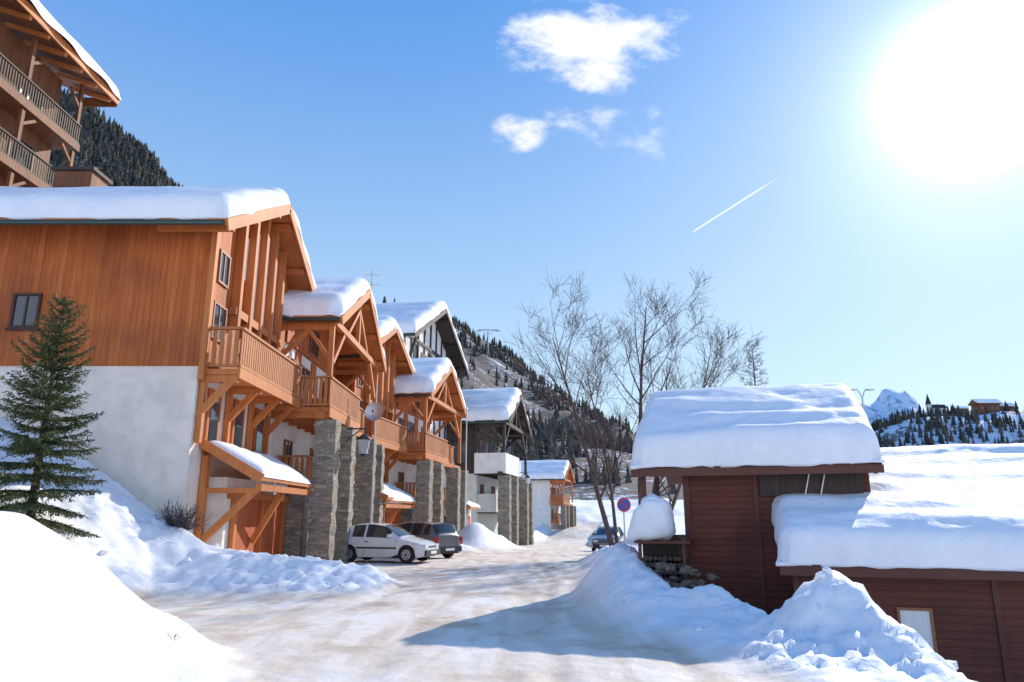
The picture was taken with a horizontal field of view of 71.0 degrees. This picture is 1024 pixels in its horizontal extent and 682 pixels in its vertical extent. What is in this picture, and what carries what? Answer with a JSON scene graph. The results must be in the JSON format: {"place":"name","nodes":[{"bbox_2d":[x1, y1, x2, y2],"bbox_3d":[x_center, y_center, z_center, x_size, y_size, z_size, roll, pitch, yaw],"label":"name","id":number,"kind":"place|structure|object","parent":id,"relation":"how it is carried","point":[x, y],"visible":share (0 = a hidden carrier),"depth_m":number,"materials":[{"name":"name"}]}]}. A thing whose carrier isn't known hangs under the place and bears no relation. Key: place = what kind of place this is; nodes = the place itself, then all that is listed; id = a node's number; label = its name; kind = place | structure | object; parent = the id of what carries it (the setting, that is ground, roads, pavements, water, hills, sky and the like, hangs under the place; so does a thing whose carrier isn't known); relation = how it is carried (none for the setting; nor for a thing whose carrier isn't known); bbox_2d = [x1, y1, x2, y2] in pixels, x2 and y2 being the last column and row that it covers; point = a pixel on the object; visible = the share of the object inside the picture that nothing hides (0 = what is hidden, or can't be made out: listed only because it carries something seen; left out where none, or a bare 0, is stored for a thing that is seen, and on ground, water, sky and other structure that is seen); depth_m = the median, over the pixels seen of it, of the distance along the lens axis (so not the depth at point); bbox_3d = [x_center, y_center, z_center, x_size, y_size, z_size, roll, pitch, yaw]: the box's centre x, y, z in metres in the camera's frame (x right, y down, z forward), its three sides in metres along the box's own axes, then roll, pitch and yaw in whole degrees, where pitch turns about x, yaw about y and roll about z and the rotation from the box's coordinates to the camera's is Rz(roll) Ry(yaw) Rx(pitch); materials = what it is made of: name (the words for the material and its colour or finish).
{"place":"outdoors","nodes":[
{"label":"outdoors","id":0,"kind":"place"},
{"bbox_2d":[50,99,682,499],"bbox_3d":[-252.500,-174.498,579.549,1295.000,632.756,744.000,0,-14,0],"label":"mountain","id":1,"kind":"structure","parent":0,"point":[480,377],"depth_m":476.63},
{"bbox_2d":[46,88,182,186],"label":"distant forest","id":2,"kind":"object","parent":1,"relation":"on","point":[136,173],"visible":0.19,"depth_m":737.33,"materials":[{"name":"green plant"}]},
{"bbox_2d":[476,329,500,355],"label":"ski lift pylon","id":3,"kind":"object","parent":1,"relation":"on","point":[488,337],"visible":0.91,"depth_m":659.85,"materials":[{"name":"silver metal"}]},
{"bbox_2d":[383,297,674,492],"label":"distant forest","id":4,"kind":"object","parent":1,"relation":"on","point":[538,452],"visible":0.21,"depth_m":345.34,"materials":[{"name":"green plant"}]},
{"bbox_2d":[0,418,976,681],"bbox_3d":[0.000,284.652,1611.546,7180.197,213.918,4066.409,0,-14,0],"label":"snowy ground","id":5,"kind":"structure","parent":0,"point":[550,604],"depth_m":9.97,"materials":[{"name":"white snow"}]},
{"bbox_2d":[0,294,108,538],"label":"spruce tree","id":6,"kind":"object","parent":5,"relation":"on","point":[40,448],"visible":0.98,"depth_m":14.74,"materials":[{"name":"green plant"}]},
{"bbox_2d":[0,0,121,187],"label":"tall chalet","id":7,"kind":"object","parent":5,"relation":"on","point":[45,56],"visible":0.75,"depth_m":33.99,"materials":[{"name":"brown wood"}]},
{"bbox_2d":[9,77,42,169],"bbox_3d":[-23.300,-9.564,29.901,0.040,8.160,9.960,0,-14,0],"label":"window glass","id":8,"kind":"structure","parent":7,"relation":"in","point":[25,144],"depth_m":34.65,"materials":[{"name":"grey glass"}]},
{"bbox_2d":[8,72,45,171],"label":"window frames","id":9,"kind":"structure","parent":7,"relation":"in","point":[12,132],"depth_m":34.45,"materials":[{"name":"brown wood"}]},
{"bbox_2d":[150,496,208,529],"bbox_3d":[-8.245,4.362,17.921,1.478,0.989,1.399,0,-14,0],"label":"shrub","id":10,"kind":"object","parent":5,"relation":"on","point":[170,520],"visible":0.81,"depth_m":17.79,"materials":[{"name":"brown plant"}]},
{"bbox_2d":[0,164,395,562],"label":"wooden chalet","id":11,"kind":"object","parent":5,"relation":"on","point":[226,328],"visible":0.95,"depth_m":20.45,"materials":[{"name":"paint"}]},
{"bbox_2d":[4,293,42,329],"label":"window frames","id":12,"kind":"structure","parent":11,"relation":"in","point":[10,327],"depth_m":19.97,"materials":[{"name":"grey wood"}]},
{"bbox_2d":[12,253,323,464],"bbox_3d":[-9.012,1.590,25.615,4.791,6.460,14.714,-5,-15,20],"label":"window glass","id":13,"kind":"structure","parent":11,"relation":"in","point":[20,300],"depth_m":20.90,"materials":[{"name":"grey glass"}]},
{"bbox_2d":[211,249,324,464],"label":"window frames","id":14,"kind":"structure","parent":11,"relation":"in","point":[221,251],"depth_m":21.55,"materials":[{"name":"brown wood"}]},
{"bbox_2d":[235,500,384,554],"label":"garage door","id":15,"kind":"structure","parent":11,"relation":"in","point":[247,518],"depth_m":22.29,"materials":[{"name":"brown wood"}]},
{"bbox_2d":[346,428,370,455],"bbox_3d":[-5.654,3.758,26.733,0.950,1.026,0.573,-6,-15,22],"label":"street lamp","id":16,"kind":"object","parent":11,"relation":"attached to","point":[364,440],"visible":1,"depth_m":26.51,"materials":[{"name":"white glass"}]},
{"bbox_2d":[363,268,380,290],"bbox_3d":[-8.200,-2.173,41.690,1.000,4.300,0.600,0,-14,0],"label":"tv antenna","id":17,"kind":"object","parent":11,"relation":"attached to","point":[371,285],"visible":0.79,"depth_m":41.95,"materials":[{"name":"silver metal"}]},
{"bbox_2d":[365,385,383,522],"bbox_3d":[-5.686,5.262,28.870,0.591,7.200,0.592,-11,-17,38],"label":"satellite dish","id":18,"kind":"object","parent":5,"relation":"on","point":[374,411],"visible":0.97,"depth_m":29.50,"materials":[{"name":"silver metal"}]},
{"bbox_2d":[348,523,440,563],"bbox_3d":[-4.715,7.613,27.191,3.841,1.418,1.828,-4,-14,17],"label":"hatchback car","id":19,"kind":"object","parent":5,"relation":"on","point":[367,541],"visible":0.89,"depth_m":26.51,"materials":[{"name":"white paint"}]},
{"bbox_2d":[335,316,480,532],"bbox_3d":[-10.607,6.388,43.891,13.876,15.300,19.945,-2,-14,9],"label":"wooden chalet","id":20,"kind":"object","parent":5,"relation":"on","point":[416,397],"visible":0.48,"depth_m":41.35,"materials":[{"name":"paint"}]},
{"bbox_2d":[358,375,418,489],"bbox_3d":[-7.366,5.559,40.688,4.791,6.460,14.714,-8,-16,29],"label":"window glass","id":21,"kind":"structure","parent":20,"relation":"in","point":[359,381],"depth_m":43.32,"materials":[{"name":"grey glass"}]},
{"bbox_2d":[356,375,427,499],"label":"window frames","id":22,"kind":"structure","parent":20,"relation":"in","point":[399,418],"depth_m":42.83,"materials":[{"name":"brown wood"}]},
{"bbox_2d":[388,513,470,524],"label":"garage door","id":23,"kind":"structure","parent":20,"relation":"in","point":[395,521],"depth_m":39.45,"materials":[{"name":"brown wood"}]},
{"bbox_2d":[406,323,447,486],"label":"walls","id":24,"kind":"structure","parent":5,"relation":"on","point":[408,343],"depth_m":59.12,"materials":[{"name":"white paint"}]},
{"bbox_2d":[413,344,432,357],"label":"window frames","id":25,"kind":"structure","parent":24,"relation":"attached to","point":[416,350],"depth_m":54.84,"materials":[{"name":"wood"}]},
{"bbox_2d":[414,344,431,357],"bbox_3d":[-6.669,1.758,58.088,0.040,1.360,7.960,-3,-14,11],"label":"window glass","id":26,"kind":"object","parent":25,"relation":"in","point":[415,354],"visible":0.29,"depth_m":54.69,"materials":[{"name":"grey glass"}]},
{"bbox_2d":[403,325,462,438],"bbox_3d":[-11.792,2.707,58.819,12.586,9.900,12.720,-3,-14,11],"label":"timber frame","id":27,"kind":"object","parent":24,"relation":"attached to","point":[414,340],"visible":0.11,"depth_m":58.19,"materials":[{"name":"wood"}]},
{"bbox_2d":[403,311,467,375],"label":"roof","id":28,"kind":"structure","parent":24,"relation":"on","point":[446,334],"depth_m":61.92,"materials":[{"name":"brown wood"}]},
{"bbox_2d":[376,300,469,373],"bbox_3d":[-12.173,-0.768,59.794,13.936,4.834,15.581,-3,-14,11],"label":"snow cover","id":29,"kind":"object","parent":28,"relation":"on","point":[411,317],"visible":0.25,"depth_m":55.18,"materials":[{"name":"white snow"}]},
{"bbox_2d":[403,334,467,376],"bbox_3d":[-12.191,1.675,59.213,13.750,0.150,15.690,-3,-14,11],"label":"gutter","id":30,"kind":"object","parent":28,"relation":"attached to","point":[413,335],"visible":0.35,"depth_m":50.56,"materials":[{"name":"grey metal"}]},
{"bbox_2d":[414,308,469,376],"bbox_3d":[-5.363,-0.555,58.388,0.055,4.306,15.557,-3,-14,11],"label":"bargeboard","id":31,"kind":"object","parent":28,"relation":"attached to","point":[429,323],"visible":1,"depth_m":58.15,"materials":[{"name":"grey wood"}]},
{"bbox_2d":[420,352,459,384],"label":"balcony","id":32,"kind":"structure","parent":24,"relation":"attached to","point":[425,356],"depth_m":53.42,"materials":[{"name":"white paint"}]},
{"bbox_2d":[418,319,464,370],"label":"purlins","id":33,"kind":"object","parent":24,"relation":"on","point":[448,347],"visible":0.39,"depth_m":62.04,"materials":[{"name":"brown wood"}]},
{"bbox_2d":[397,521,462,557],"bbox_3d":[-4.262,8.492,30.748,4.391,1.489,1.906,-10,-17,37],"label":"estate car","id":34,"kind":"object","parent":5,"relation":"on","point":[447,538],"visible":0.41,"depth_m":29.62,"materials":[{"name":"grey paint"}]},
{"bbox_2d":[464,408,467,526],"bbox_3d":[-3.100,9.183,48.194,0.133,9.500,0.140,0,-14,0],"label":"flag pole","id":35,"kind":"object","parent":5,"relation":"on","point":[465,471],"visible":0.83,"depth_m":48.28,"materials":[{"name":"metal"}]},
{"bbox_2d":[442,387,533,545],"bbox_3d":[-5.428,12.410,65.761,13.259,16.118,12.029,-3,-14,11],"label":"dark timber chalet","id":36,"kind":"object","parent":5,"relation":"on","point":[500,492],"visible":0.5,"depth_m":61.40,"materials":[{"name":"white paint"}]},
{"bbox_2d":[454,423,497,493],"bbox_3d":[-4.448,10.642,63.484,4.976,7.752,11.082,-18,-23,52],"label":"window glass","id":37,"kind":"structure","parent":36,"relation":"in","point":[463,444],"depth_m":61.38,"materials":[{"name":"grey glass"}]},
{"bbox_2d":[479,423,497,493],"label":"window frames","id":38,"kind":"structure","parent":36,"relation":"in","point":[480,445],"depth_m":63.04,"materials":[{"name":"brown wood"}]},
{"bbox_2d":[520,472,530,484],"bbox_3d":[1.161,11.426,59.579,0.573,1.026,0.950,19,-24,-54],"label":"street lamp","id":39,"kind":"object","parent":36,"relation":"attached to","point":[527,478],"visible":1,"depth_m":59.32,"materials":[{"name":"white glass"}]},
{"bbox_2d":[520,460,576,529],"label":"wooden chalet","id":40,"kind":"object","parent":5,"relation":"on","point":[553,508],"visible":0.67,"depth_m":91.15,"materials":[{"name":"white paint"}]},
{"bbox_2d":[551,483,557,518],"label":"window frames","id":41,"kind":"structure","parent":40,"relation":"in","point":[552,489],"depth_m":92.64,"materials":[{"name":"brown wood"}]},
{"bbox_2d":[552,488,558,518],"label":"window glass","id":42,"kind":"structure","parent":40,"relation":"in","point":[554,488],"depth_m":93.55,"materials":[{"name":"grey glass"}]},
{"bbox_2d":[496,270,642,546],"bbox_3d":[3.125,3.291,31.703,6.938,12.620,6.001,6,-15,-24],"label":"bare tree","id":43,"kind":"object","parent":5,"relation":"on","point":[592,473],"visible":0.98,"depth_m":31.60,"materials":[{"name":"brown plant"}]},
{"bbox_2d":[591,526,623,550],"bbox_3d":[5.870,11.926,43.407,1.867,1.438,4.191,-4,-14,15],"label":"parked car","id":44,"kind":"object","parent":5,"relation":"on","point":[599,540],"visible":0.64,"depth_m":42.23,"materials":[{"name":"paint"}]},
{"bbox_2d":[617,497,630,543],"bbox_3d":[4.852,8.471,30.857,0.620,3.500,0.092,2,-14,-8],"label":"no parking sign","id":45,"kind":"object","parent":5,"relation":"on","point":[623,505],"visible":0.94,"depth_m":31.12,"materials":[{"name":"blue metal"}]},
{"bbox_2d":[627,494,692,588],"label":"log store","id":46,"kind":"structure","parent":5,"relation":"on","point":[652,530],"depth_m":14.59,"materials":[{"name":"brown wood"}]},
{"bbox_2d":[601,268,767,509],"bbox_3d":[7.753,2.842,33.344,7.554,14.692,8.155,0,-14,0],"label":"bare tree","id":47,"kind":"object","parent":5,"relation":"on","point":[641,389],"visible":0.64,"depth_m":33.82,"materials":[{"name":"brown plant"}]},
{"bbox_2d":[654,562,719,587],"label":"dry stone wall","id":48,"kind":"structure","parent":5,"relation":"on","point":[669,568],"depth_m":13.51,"materials":[{"name":"grey stone"}]},
{"bbox_2d":[739,339,768,385],"bbox_3d":[20.496,7.778,59.941,4.588,16.574,4.740,5,-15,-20],"label":"larch tree","id":49,"kind":"object","parent":5,"relation":"on","point":[754,376],"visible":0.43,"depth_m":61.13,"materials":[{"name":"brown plant"}]},
{"bbox_2d":[630,383,884,614],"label":"snow covered shed","id":50,"kind":"structure","parent":5,"relation":"on","point":[735,461],"depth_m":14.86,"materials":[{"name":"white snow"}]},
{"bbox_2d":[851,389,873,410],"bbox_3d":[25.600,9.195,51.278,1.800,11.732,0.240,0,-14,0],"label":"street light","id":51,"kind":"object","parent":5,"relation":"on","point":[862,395],"visible":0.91,"depth_m":52.53,"materials":[{"name":"silver metal"}]},
{"bbox_2d":[771,443,1023,681],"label":"shed","id":52,"kind":"structure","parent":5,"relation":"on","point":[926,543],"depth_m":12.04,"materials":[{"name":"red wood"}]},
{"bbox_2d":[900,610,933,650],"bbox_3d":[6.673,4.822,11.837,0.440,0.718,0.026,-5,-14,18],"label":"window glass","id":53,"kind":"structure","parent":52,"relation":"in","point":[919,621],"depth_m":11.85,"materials":[{"name":"glass"}]},
{"bbox_2d":[896,607,937,653],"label":"window frames","id":54,"kind":"structure","parent":52,"relation":"in","point":[898,609],"depth_m":11.82,"materials":[{"name":"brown wood"}]},
{"bbox_2d":[39,0,1023,432],"label":"sky","id":55,"kind":"structure","parent":0,"point":[848,175],"materials":[{"name":"blue"}]},
{"bbox_2d":[860,389,946,422],"bbox_3d":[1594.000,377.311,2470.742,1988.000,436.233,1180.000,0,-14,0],"label":"peak","id":56,"kind":"structure","parent":0,"point":[886,403],"depth_m":2468.73,"materials":[{"name":"white snow"}]},
{"bbox_2d":[874,411,1023,447],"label":"wooded hill","id":57,"kind":"structure","parent":0,"point":[894,432],"depth_m":408.44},
{"bbox_2d":[925,395,946,414],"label":"church","id":58,"kind":"structure","parent":57,"relation":"on","point":[929,405],"depth_m":454.00,"materials":[{"name":"white paint"}]},
{"bbox_2d":[869,401,1023,447],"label":"distant forest","id":59,"kind":"object","parent":57,"relation":"on","point":[879,424],"visible":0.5,"depth_m":409.62,"materials":[{"name":"green plant"}]},
{"bbox_2d":[954,406,968,413],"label":"hillside chalet","id":60,"kind":"object","parent":57,"relation":"on","point":[966,408],"visible":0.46,"depth_m":440.43,"materials":[{"name":"brown wood"}]},
{"bbox_2d":[967,399,1002,414],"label":"hillside chalet","id":61,"kind":"object","parent":57,"relation":"on","point":[981,405],"visible":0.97,"depth_m":445.24,"materials":[{"name":"brown wood"}]},
{"bbox_2d":[1000,403,1014,411],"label":"hillside chalet","id":62,"kind":"object","parent":57,"relation":"on","point":[1011,407],"visible":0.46,"depth_m":449.52,"materials":[{"name":"brown wood"}]}
]}

